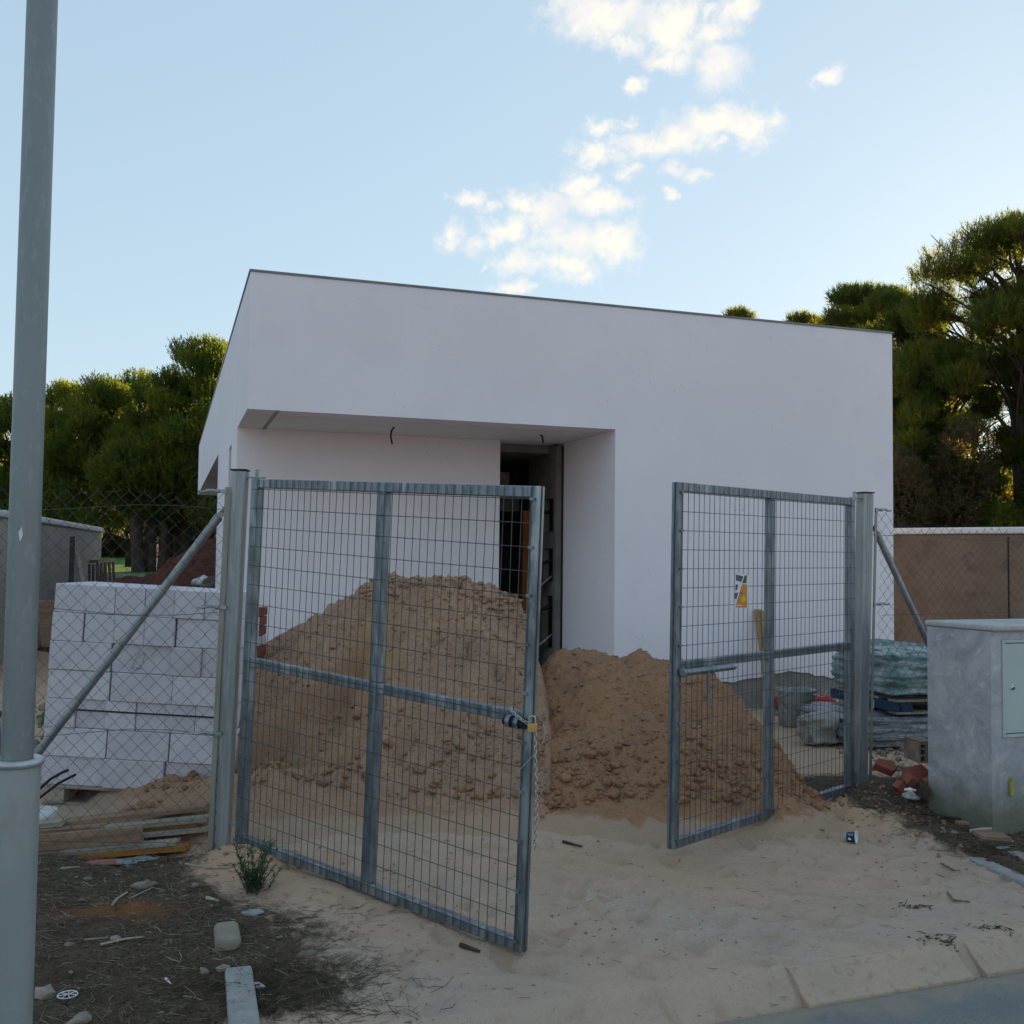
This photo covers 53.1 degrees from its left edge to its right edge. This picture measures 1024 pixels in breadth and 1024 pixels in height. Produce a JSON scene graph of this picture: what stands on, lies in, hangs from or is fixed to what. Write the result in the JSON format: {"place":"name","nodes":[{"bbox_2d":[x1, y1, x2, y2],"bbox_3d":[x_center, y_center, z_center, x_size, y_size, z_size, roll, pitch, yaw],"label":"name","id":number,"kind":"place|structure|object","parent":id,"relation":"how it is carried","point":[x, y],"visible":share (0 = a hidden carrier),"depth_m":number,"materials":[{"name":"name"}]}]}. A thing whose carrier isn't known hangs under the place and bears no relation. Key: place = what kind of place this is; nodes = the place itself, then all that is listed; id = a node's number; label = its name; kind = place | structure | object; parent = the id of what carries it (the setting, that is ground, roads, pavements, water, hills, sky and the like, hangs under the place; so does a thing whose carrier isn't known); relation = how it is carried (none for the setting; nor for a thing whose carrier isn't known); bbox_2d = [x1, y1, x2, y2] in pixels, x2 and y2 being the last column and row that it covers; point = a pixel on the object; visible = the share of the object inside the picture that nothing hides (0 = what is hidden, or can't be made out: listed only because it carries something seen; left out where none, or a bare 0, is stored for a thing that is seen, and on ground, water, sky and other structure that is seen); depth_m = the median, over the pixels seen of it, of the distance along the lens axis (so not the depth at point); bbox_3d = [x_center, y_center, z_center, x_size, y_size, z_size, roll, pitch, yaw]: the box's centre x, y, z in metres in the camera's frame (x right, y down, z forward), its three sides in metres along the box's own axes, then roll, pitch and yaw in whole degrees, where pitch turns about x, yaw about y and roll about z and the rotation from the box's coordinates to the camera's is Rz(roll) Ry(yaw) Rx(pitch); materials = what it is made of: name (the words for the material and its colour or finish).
{"place":"outdoors","nodes":[
{"label":"outdoors","id":0,"kind":"place"},
{"bbox_2d":[38,600,55,646],"bbox_3d":[-4.048,0.977,8.962,0.170,0.407,0.123,1,-3,0],"label":"plywood panel","id":1,"kind":"object","parent":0,"point":[45,623],"visible":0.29,"depth_m":8.94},
{"bbox_2d":[101,556,152,573],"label":"lawn","id":2,"kind":"structure","parent":0,"point":[120,568],"depth_m":33.12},
{"bbox_2d":[0,390,83,510],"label":"pine tree","id":3,"kind":"object","parent":2,"relation":"on","point":[6,412],"visible":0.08,"depth_m":32.85,"materials":[{"name":"green plant"}]},
{"bbox_2d":[0,377,105,536],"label":"pine tree","id":4,"kind":"object","parent":2,"relation":"on","point":[58,389],"visible":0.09,"depth_m":33.36,"materials":[{"name":"green plant"}]},
{"bbox_2d":[42,369,136,542],"bbox_3d":[-13.014,-1.192,32.056,4.004,6.586,4.126,1,-3,0],"label":"pine tree","id":5,"kind":"object","parent":2,"relation":"on","point":[103,400],"visible":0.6,"depth_m":31.17,"materials":[{"name":"green plant"}]},
{"bbox_2d":[84,366,160,566],"bbox_3d":[-12.525,-1.378,34.263,4.048,7.065,4.096,2,-3,-25],"label":"pine tree","id":6,"kind":"object","parent":2,"relation":"on","point":[140,373],"visible":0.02,"depth_m":33.89,"materials":[{"name":"green plant"}]},
{"bbox_2d":[81,427,188,571],"bbox_3d":[-10.887,-0.245,30.057,3.405,4.487,2.993,1,-3,0],"label":"pine tree","id":7,"kind":"object","parent":2,"relation":"on","point":[113,463],"visible":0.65,"depth_m":29.29,"materials":[{"name":"green plant"}]},
{"bbox_2d":[98,423,197,571],"bbox_3d":[-10.714,-0.332,30.458,3.341,4.653,3.040,1,-3,0],"label":"pine tree","id":8,"kind":"object","parent":2,"relation":"on","point":[151,553],"visible":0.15,"depth_m":30.16,"materials":[{"name":"green plant"}]},
{"bbox_2d":[100,516,196,557],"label":"undergrowth","id":9,"kind":"object","parent":2,"relation":"on","point":[111,545],"visible":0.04,"depth_m":44.67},
{"bbox_2d":[99,363,201,560],"bbox_3d":[-10.506,-1.267,31.456,3.555,6.783,3.875,-1,-3,28],"label":"pine tree","id":10,"kind":"object","parent":2,"relation":"on","point":[168,375],"visible":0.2,"depth_m":30.96,"materials":[{"name":"green plant"}]},
{"bbox_2d":[103,438,212,570],"bbox_3d":[-10.323,-0.112,30.216,3.441,4.229,3.082,1,-3,0],"label":"pine tree","id":11,"kind":"object","parent":2,"relation":"on","point":[189,490],"visible":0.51,"depth_m":29.52,"materials":[{"name":"green plant"}]},
{"bbox_2d":[135,331,227,542],"bbox_3d":[-9.322,-1.718,31.050,4.593,7.684,4.595,-1,-3,23],"label":"pine tree","id":12,"kind":"object","parent":2,"relation":"on","point":[205,360],"visible":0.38,"depth_m":29.95,"materials":[{"name":"green plant"}]},
{"bbox_2d":[165,430,216,553],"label":"pine tree","id":13,"kind":"object","parent":2,"relation":"on","point":[185,538],"visible":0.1,"depth_m":30.81,"materials":[{"name":"green plant"}]},
{"bbox_2d":[785,307,823,324],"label":"pine tree","id":14,"kind":"object","parent":2,"relation":"on","point":[800,316],"visible":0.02,"depth_m":29.09,"materials":[{"name":"green plant"}]},
{"bbox_2d":[170,647,203,676],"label":"aerated block","id":15,"kind":"object","parent":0,"point":[188,658],"depth_m":6.57,"materials":[{"name":"concrete"}]},
{"bbox_2d":[144,617,178,646],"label":"aerated block","id":16,"kind":"object","parent":15,"relation":"on","point":[167,631],"depth_m":6.58,"materials":[{"name":"concrete"}]},
{"bbox_2d":[145,586,201,617],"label":"aerated block","id":17,"kind":"object","parent":16,"relation":"on","point":[165,601],"depth_m":6.60,"materials":[{"name":"concrete"}]},
{"bbox_2d":[201,647,243,677],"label":"aerated block","id":18,"kind":"object","parent":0,"point":[210,666],"depth_m":6.59,"materials":[{"name":"concrete"}]},
{"bbox_2d":[176,617,259,648],"bbox_3d":[-1.968,0.802,6.890,0.383,0.181,0.580,3,-3,1],"label":"aerated block","id":19,"kind":"object","parent":18,"relation":"on","point":[195,635],"depth_m":6.60,"materials":[{"name":"concrete"}]},
{"bbox_2d":[174,588,219,619],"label":"aerated block","id":20,"kind":"object","parent":19,"relation":"on","point":[193,597],"depth_m":6.59,"materials":[{"name":"concrete"}]},
{"bbox_2d":[204,590,245,619],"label":"aerated block","id":21,"kind":"object","parent":19,"relation":"on","point":[211,598],"depth_m":6.60,"materials":[{"name":"concrete"}]},
{"bbox_2d":[0,651,1023,1023],"bbox_3d":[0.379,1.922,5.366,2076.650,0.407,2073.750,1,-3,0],"label":"ground","id":22,"kind":"structure","parent":0,"point":[776,923],"depth_m":4.69,"materials":[{"name":"sand"}]},
{"bbox_2d":[0,0,57,1023],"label":"lamp post","id":23,"kind":"object","parent":22,"relation":"on","point":[21,762],"visible":1,"depth_m":3.17,"materials":[{"name":"metal"}]},
{"bbox_2d":[0,510,103,663],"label":"boundary wall","id":24,"kind":"structure","parent":22,"relation":"on","point":[58,565],"depth_m":18.48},
{"bbox_2d":[39,822,108,833],"bbox_3d":[-2.631,1.841,5.939,0.554,0.024,0.100,-4,-3,0],"label":"plank","id":25,"kind":"object","parent":22,"relation":"on","point":[75,827],"visible":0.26,"depth_m":5.89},
{"bbox_2d":[39,818,67,828],"bbox_3d":[-2.754,1.824,5.979,0.285,0.030,0.100,-6,-3,0],"label":"plank","id":26,"kind":"object","parent":25,"relation":"on","point":[58,822],"visible":0.51,"depth_m":5.93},
{"bbox_2d":[65,802,209,824],"bbox_3d":[-2.295,1.792,6.041,1.011,0.028,0.120,-6,-3,0],"label":"plank","id":27,"kind":"object","parent":26,"relation":"on","point":[158,811],"visible":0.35,"depth_m":5.98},
{"bbox_2d":[40,783,121,803],"bbox_3d":[-2.443,1.853,6.834,1.165,0.187,0.570,1,-3,0],"label":"pallet","id":28,"kind":"object","parent":22,"relation":"on","point":[64,794],"visible":0.13,"depth_m":6.56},
{"bbox_2d":[41,755,105,786],"bbox_3d":[-2.821,1.673,6.854,0.392,0.181,0.580,3,-3,-1],"label":"aerated block","id":29,"kind":"object","parent":28,"relation":"on","point":[89,768],"depth_m":6.57,"materials":[{"name":"concrete"}]},
{"bbox_2d":[42,726,107,757],"bbox_3d":[-2.802,1.490,6.847,0.402,0.181,0.580,3,-3,0],"label":"aerated block","id":30,"kind":"object","parent":29,"relation":"on","point":[91,739],"depth_m":6.56,"materials":[{"name":"concrete"}]},
{"bbox_2d":[44,697,76,727],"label":"aerated block","id":31,"kind":"object","parent":30,"relation":"on","point":[58,705],"depth_m":6.56,"materials":[{"name":"concrete"}]},
{"bbox_2d":[47,669,112,700],"bbox_3d":[-2.783,1.123,6.863,0.398,0.181,0.580,3,-3,0],"label":"aerated block","id":32,"kind":"object","parent":31,"relation":"on","point":[67,681],"depth_m":6.57,"materials":[{"name":"concrete"}]},
{"bbox_2d":[48,640,114,671],"bbox_3d":[-2.780,0.939,6.864,0.392,0.181,0.580,3,-3,-1],"label":"aerated block","id":33,"kind":"object","parent":32,"relation":"on","point":[76,657],"depth_m":6.58,"materials":[{"name":"concrete"}]},
{"bbox_2d":[51,611,86,641],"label":"aerated block","id":34,"kind":"object","parent":33,"relation":"on","point":[63,621],"depth_m":6.59,"materials":[{"name":"concrete"}]},
{"bbox_2d":[54,581,112,612],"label":"aerated block","id":35,"kind":"object","parent":34,"relation":"on","point":[62,592],"depth_m":6.61,"materials":[{"name":"concrete"}]},
{"bbox_2d":[84,613,114,642],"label":"aerated block","id":36,"kind":"object","parent":33,"relation":"on","point":[98,635],"depth_m":6.59,"materials":[{"name":"concrete"}]},
{"bbox_2d":[85,583,146,614],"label":"aerated block","id":37,"kind":"object","parent":36,"relation":"on","point":[94,593],"depth_m":6.60,"materials":[{"name":"concrete"}]},
{"bbox_2d":[75,699,105,728],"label":"aerated block","id":38,"kind":"object","parent":30,"relation":"on","point":[88,719],"depth_m":6.58,"materials":[{"name":"concrete"}]},
{"bbox_2d":[102,758,165,788],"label":"aerated block","id":39,"kind":"object","parent":28,"relation":"on","point":[137,770],"depth_m":6.53,"materials":[{"name":"concrete"}]},
{"bbox_2d":[106,730,171,761],"bbox_3d":[-2.400,1.512,6.846,0.392,0.181,0.580,3,-3,-1],"label":"aerated block","id":40,"kind":"object","parent":39,"relation":"on","point":[135,746],"depth_m":6.56,"materials":[{"name":"concrete"}]},
{"bbox_2d":[104,701,136,730],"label":"aerated block","id":41,"kind":"object","parent":40,"relation":"on","point":[121,720],"depth_m":6.56,"materials":[{"name":"concrete"}]},
{"bbox_2d":[135,703,166,731],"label":"aerated block","id":42,"kind":"object","parent":40,"relation":"on","point":[154,721],"depth_m":6.58,"materials":[{"name":"concrete"}]},
{"bbox_2d":[110,672,173,703],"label":"aerated block","id":43,"kind":"object","parent":42,"relation":"on","point":[139,690],"depth_m":6.57,"materials":[{"name":"concrete"}]},
{"bbox_2d":[112,643,175,674],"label":"aerated block","id":44,"kind":"object","parent":43,"relation":"on","point":[140,657],"depth_m":6.59,"materials":[{"name":"concrete"}]},
{"bbox_2d":[113,615,144,644],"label":"aerated block","id":45,"kind":"object","parent":44,"relation":"on","point":[124,624],"depth_m":6.59,"materials":[{"name":"concrete"}]},
{"bbox_2d":[115,585,160,615],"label":"aerated block","id":46,"kind":"object","parent":45,"relation":"on","point":[128,596],"depth_m":6.60,"materials":[{"name":"concrete"}]},
{"bbox_2d":[165,758,235,776],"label":"aerated block","id":47,"kind":"object","parent":28,"relation":"on","point":[174,768],"depth_m":6.56,"materials":[{"name":"concrete"}]},
{"bbox_2d":[169,728,239,764],"bbox_3d":[-2.013,1.534,6.842,0.363,0.181,0.580,3,-3,-1],"label":"aerated block","id":48,"kind":"object","parent":47,"relation":"on","point":[185,754],"depth_m":6.55,"materials":[{"name":"concrete"}]},
{"bbox_2d":[164,704,195,733],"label":"aerated block","id":49,"kind":"object","parent":48,"relation":"on","point":[184,724],"depth_m":6.57,"materials":[{"name":"concrete"}]},
{"bbox_2d":[195,701,240,734],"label":"aerated block","id":50,"kind":"object","parent":48,"relation":"on","point":[201,724],"depth_m":6.57,"materials":[{"name":"concrete"}]},
{"bbox_2d":[172,674,241,706],"bbox_3d":[-1.995,1.167,6.851,0.363,0.181,0.580,3,-3,0],"label":"aerated block","id":51,"kind":"object","parent":50,"relation":"on","point":[201,689],"depth_m":6.56,"materials":[{"name":"concrete"}]},
{"bbox_2d":[38,825,143,851],"bbox_3d":[-2.409,1.829,5.719,0.694,0.094,0.026,-5,-3,0],"label":"plank","id":52,"kind":"object","parent":22,"relation":"on","point":[91,840],"visible":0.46,"depth_m":5.71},
{"bbox_2d":[96,558,116,582],"bbox_3d":[-5.657,0.899,14.271,0.379,0.505,0.232,1,-3,0],"label":"leaning pallet","id":53,"kind":"object","parent":22,"relation":"on","point":[112,561],"visible":0.6,"depth_m":14.29,"materials":[{"name":"brown wood"}]},
{"bbox_2d":[0,487,229,852],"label":"chain link fence","id":54,"kind":"object","parent":22,"relation":"on","point":[128,634],"visible":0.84,"depth_m":5.65,"materials":[{"name":"metal"}]},
{"bbox_2d":[37,537,215,651],"bbox_3d":[-5.747,1.499,19.763,8.280,2.255,7.470,1,-3,0],"label":"soil heap","id":55,"kind":"object","parent":22,"relation":"on","point":[158,577],"visible":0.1,"depth_m":18.69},
{"bbox_2d":[214,921,240,950],"bbox_3d":[-1.214,1.874,4.359,0.105,0.200,0.215,2,-3,-18],"label":"edging stone","id":56,"kind":"object","parent":22,"relation":"on","point":[227,936],"visible":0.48,"depth_m":4.29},
{"bbox_2d":[213,469,265,849],"bbox_3d":[-1.518,0.982,5.679,0.244,2.443,0.100,1,-3,0],"label":"gate post","id":57,"kind":"object","parent":22,"relation":"on","point":[223,823],"visible":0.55,"depth_m":5.65,"materials":[{"name":"grey metal"}]},
{"bbox_2d":[235,479,544,952],"bbox_3d":[-0.692,0.835,4.974,2.046,2.080,0.113,-2,-3,39],"label":"gate leaf","id":58,"kind":"object","parent":57,"relation":"attached to","point":[375,686],"visible":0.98,"depth_m":4.91,"materials":[{"name":"metal"}]},
{"bbox_2d":[509,706,537,849],"bbox_3d":[0.041,1.119,4.317,0.158,0.582,0.035,-1,-3,37],"label":"chain","id":59,"kind":"object","parent":58,"relation":"hanging from","point":[535,755],"visible":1,"depth_m":4.28,"materials":[{"name":"metal"}]},
{"bbox_2d":[224,966,259,1023],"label":"edging stone","id":60,"kind":"object","parent":22,"relation":"on","point":[242,1008],"visible":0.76,"depth_m":3.75,"materials":[{"name":"concrete"}]},
{"bbox_2d":[231,838,287,895],"bbox_3d":[-1.226,1.697,4.914,0.268,0.265,0.298,2,-3,-22],"label":"weed","id":61,"kind":"object","parent":22,"relation":"on","point":[254,883],"visible":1,"depth_m":4.91,"materials":[{"name":"green plant"}]},
{"bbox_2d":[96,947,461,1023],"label":"dead grass","id":62,"kind":"structure","parent":22,"relation":"on","point":[290,990],"depth_m":3.89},
{"bbox_2d":[34,571,551,857],"bbox_3d":[-1.601,1.306,8.021,4.028,1.695,4.750,1,-3,0],"label":"sand heap","id":63,"kind":"object","parent":22,"relation":"on","point":[115,798],"visible":0.42,"depth_m":6.88,"materials":[{"name":"sand"}]},
{"bbox_2d":[76,842,190,857],"bbox_3d":[-2.129,1.908,5.765,0.613,0.030,0.090,-5,-3,0],"label":"plank","id":64,"kind":"object","parent":63,"relation":"on","point":[150,851],"visible":0.69,"depth_m":5.72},
{"bbox_2d":[58,838,180,856],"bbox_3d":[-2.211,1.889,5.776,0.656,0.022,0.100,-5,-3,0],"label":"plank","id":65,"kind":"object","parent":64,"relation":"on","point":[173,842],"visible":0.74,"depth_m":5.73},
{"bbox_2d":[143,824,208,837],"bbox_3d":[-1.952,1.833,5.879,0.424,0.027,0.090,-5,-3,0],"label":"plank","id":66,"kind":"object","parent":63,"relation":"on","point":[174,831],"visible":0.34,"depth_m":5.83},
{"bbox_2d":[100,814,208,828],"bbox_3d":[-2.051,1.793,5.901,0.610,0.029,0.090,-6,-3,0],"label":"plank","id":67,"kind":"object","parent":66,"relation":"on","point":[182,820],"visible":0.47,"depth_m":5.86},
{"bbox_2d":[358,573,541,669],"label":"soil clods","id":68,"kind":"object","parent":63,"relation":"on","point":[506,600],"visible":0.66,"depth_m":7.97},
{"bbox_2d":[123,666,830,816],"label":"soil clods","id":69,"kind":"object","parent":63,"relation":"on","point":[612,792],"visible":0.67,"depth_m":6.41,"materials":[{"name":"soil"}]},
{"bbox_2d":[190,575,801,790],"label":"soil clods","id":70,"kind":"object","parent":63,"relation":"on","point":[348,647],"visible":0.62,"depth_m":7.21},
{"bbox_2d":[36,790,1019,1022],"bbox_3d":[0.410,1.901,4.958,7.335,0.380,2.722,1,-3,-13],"label":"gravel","id":71,"kind":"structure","parent":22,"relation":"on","point":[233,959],"depth_m":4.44,"materials":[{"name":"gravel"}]},
{"bbox_2d":[33,784,1023,1023],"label":"dry needles","id":72,"kind":"object","parent":22,"relation":"on","point":[150,932],"visible":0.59,"depth_m":4.41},
{"bbox_2d":[34,793,1023,1023],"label":"pale splinters","id":73,"kind":"object","parent":22,"relation":"on","point":[235,919],"visible":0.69,"depth_m":4.43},
{"bbox_2d":[198,269,893,708],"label":"house","id":74,"kind":"structure","parent":22,"relation":"on","point":[630,413],"depth_m":11.21,"materials":[{"name":"paint"}]},
{"bbox_2d":[118,764,1019,884],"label":"soil clods","id":75,"kind":"object","parent":22,"relation":"on","point":[841,803],"visible":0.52,"depth_m":6.28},
{"bbox_2d":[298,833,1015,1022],"bbox_3d":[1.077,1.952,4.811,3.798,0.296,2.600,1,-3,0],"label":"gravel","id":76,"kind":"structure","parent":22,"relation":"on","point":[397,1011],"depth_m":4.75,"materials":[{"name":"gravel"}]},
{"bbox_2d":[334,829,1023,1018],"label":"dry needles","id":77,"kind":"object","parent":22,"relation":"on","point":[670,916],"visible":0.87,"depth_m":4.81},
{"bbox_2d":[519,648,847,848],"bbox_3d":[0.925,1.571,7.620,2.484,1.034,3.690,1,-3,0],"label":"earth heap","id":78,"kind":"object","parent":22,"relation":"on","point":[636,820],"visible":0.61,"depth_m":6.66,"materials":[{"name":"soil"}]},
{"bbox_2d":[774,686,827,727],"bbox_3d":[2.808,1.923,10.122,0.530,0.373,0.400,1,-3,0],"label":"mortar tub","id":79,"kind":"object","parent":22,"relation":"on","point":[792,696],"visible":0.6,"depth_m":9.98,"materials":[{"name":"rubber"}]},
{"bbox_2d":[794,710,838,744],"bbox_3d":[2.710,1.898,9.073,0.356,0.283,0.281,1,-3,-16],"label":"plastic sack","id":80,"kind":"object","parent":22,"relation":"on","point":[828,736],"visible":0.75,"depth_m":8.97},
{"bbox_2d":[841,491,874,783],"bbox_3d":[2.421,1.075,7.189,0.236,2.440,0.115,2,-3,-24],"label":"gate post","id":81,"kind":"object","parent":22,"relation":"on","point":[863,545],"visible":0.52,"depth_m":7.19,"materials":[{"name":"grey metal"}]},
{"bbox_2d":[667,482,854,849],"bbox_3d":[1.608,0.858,6.239,2.049,1.990,0.114,3,-4,-45],"label":"gate leaf","id":82,"kind":"object","parent":81,"relation":"attached to","point":[679,668],"visible":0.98,"depth_m":6.15,"materials":[{"name":"metal"}]},
{"bbox_2d":[734,573,748,607],"bbox_3d":[1.338,0.458,5.966,0.153,0.209,0.006,3,-4,-45],"label":"flyer","id":83,"kind":"object","parent":82,"relation":"attached to","point":[741,592],"visible":1,"depth_m":5.96,"materials":[{"name":"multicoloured paper"}]},
{"bbox_2d":[799,701,927,747],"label":"wrapped boards","id":84,"kind":"object","parent":22,"relation":"on","point":[877,730],"visible":0.17,"depth_m":8.88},
{"bbox_2d":[830,687,927,714],"bbox_3d":[3.794,1.736,9.547,1.222,0.125,1.030,1,-3,-14],"label":"blue pallet","id":85,"kind":"object","parent":84,"relation":"on","point":[905,704],"visible":0.25,"depth_m":9.01,"materials":[{"name":"paint"}]},
{"bbox_2d":[830,638,927,696],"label":"wrapped sacks","id":86,"kind":"object","parent":85,"relation":"on","point":[879,667],"visible":0.5,"depth_m":9.02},
{"bbox_2d":[806,278,925,378],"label":"pine tree","id":87,"kind":"object","parent":22,"relation":"on","point":[845,308],"visible":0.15,"depth_m":26.62,"materials":[{"name":"green plant"}]},
{"bbox_2d":[873,758,897,776],"bbox_3d":[2.555,1.743,7.009,0.148,0.060,0.089,18,37,17],"label":"brick shard","id":88,"kind":"object","parent":22,"relation":"on","point":[887,767],"visible":1,"depth_m":6.98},
{"bbox_2d":[782,932,1023,1007],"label":"sunken kerb","id":89,"kind":"structure","parent":22,"relation":"on","point":[844,979],"depth_m":4.33,"materials":[{"name":"concrete"}]},
{"bbox_2d":[846,285,982,521],"bbox_3d":[9.607,-1.228,25.226,3.481,8.870,4.185,-2,-3,39],"label":"pine tree","id":90,"kind":"object","parent":22,"relation":"on","point":[884,303],"visible":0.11,"depth_m":24.88,"materials":[{"name":"green plant"}]},
{"bbox_2d":[904,736,927,762],"bbox_3d":[2.817,1.644,7.091,0.105,0.147,0.220,1,-3,-6],"label":"hollow brick","id":91,"kind":"object","parent":22,"relation":"on","point":[915,748],"visible":0.89,"depth_m":7.04,"materials":[{"name":"brick"}]},
{"bbox_2d":[869,508,1023,785],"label":"chain link fence","id":92,"kind":"object","parent":22,"relation":"on","point":[891,565],"visible":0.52,"depth_m":7.38,"materials":[{"name":"metal"}]},
{"bbox_2d":[893,413,1003,534],"bbox_3d":[8.388,0.319,20.593,2.868,4.707,2.442,1,-3,0],"label":"shrub","id":93,"kind":"object","parent":22,"relation":"on","point":[905,469],"visible":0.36,"depth_m":20.22,"materials":[{"name":"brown plant"}]},
{"bbox_2d":[893,454,1016,534],"bbox_3d":[9.243,0.774,21.522,3.388,3.912,2.510,1,-3,0],"label":"shrub","id":94,"kind":"object","parent":22,"relation":"on","point":[935,482],"visible":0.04,"depth_m":20.97,"materials":[{"name":"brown plant"}]},
{"bbox_2d":[892,336,1023,516],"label":"pine tree","id":95,"kind":"object","parent":22,"relation":"on","point":[959,378],"visible":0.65,"depth_m":21.79,"materials":[{"name":"green plant"}]},
{"bbox_2d":[893,204,1023,507],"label":"pine tree","id":96,"kind":"object","parent":22,"relation":"on","point":[993,307],"visible":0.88,"depth_m":21.93,"materials":[{"name":"green plant"}]},
{"bbox_2d":[893,527,1023,642],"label":"boundary wall","id":97,"kind":"structure","parent":22,"relation":"on","point":[913,567],"depth_m":16.85,"materials":[{"name":"paint"}]},
{"bbox_2d":[925,619,1023,834],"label":"utility kiosk","id":98,"kind":"object","parent":22,"relation":"on","point":[975,671],"visible":0.88,"depth_m":6.29,"materials":[{"name":"paint"}]},
{"bbox_2d":[1005,643,1023,732],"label":"door","id":99,"kind":"structure","parent":98,"relation":"in","point":[1014,652],"depth_m":6.26,"materials":[{"name":"paint"}]},
{"bbox_2d":[971,829,1011,840],"bbox_3d":[2.696,1.820,5.772,0.218,0.020,0.159,7,-2,-17],"label":"board scrap","id":100,"kind":"object","parent":22,"relation":"on","point":[984,834],"visible":1,"depth_m":5.73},
{"bbox_2d":[964,491,1023,534],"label":"shrub","id":101,"kind":"object","parent":22,"relation":"on","point":[1005,516],"visible":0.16,"depth_m":20.09,"materials":[{"name":"green plant"}]},
{"bbox_2d":[969,857,1023,887],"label":"edging stone","id":102,"kind":"object","parent":22,"relation":"on","point":[1006,874],"visible":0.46,"depth_m":5.46,"materials":[{"name":"concrete"}]},
{"bbox_2d":[0,0,1023,470],"label":"sky","id":103,"kind":"structure","parent":0,"point":[698,156],"materials":[{"name":"blue"}]},
{"bbox_2d":[715,972,1023,1023],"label":"road","id":104,"kind":"structure","parent":0,"point":[993,1000],"depth_m":4.10,"materials":[{"name":"asphalt"}]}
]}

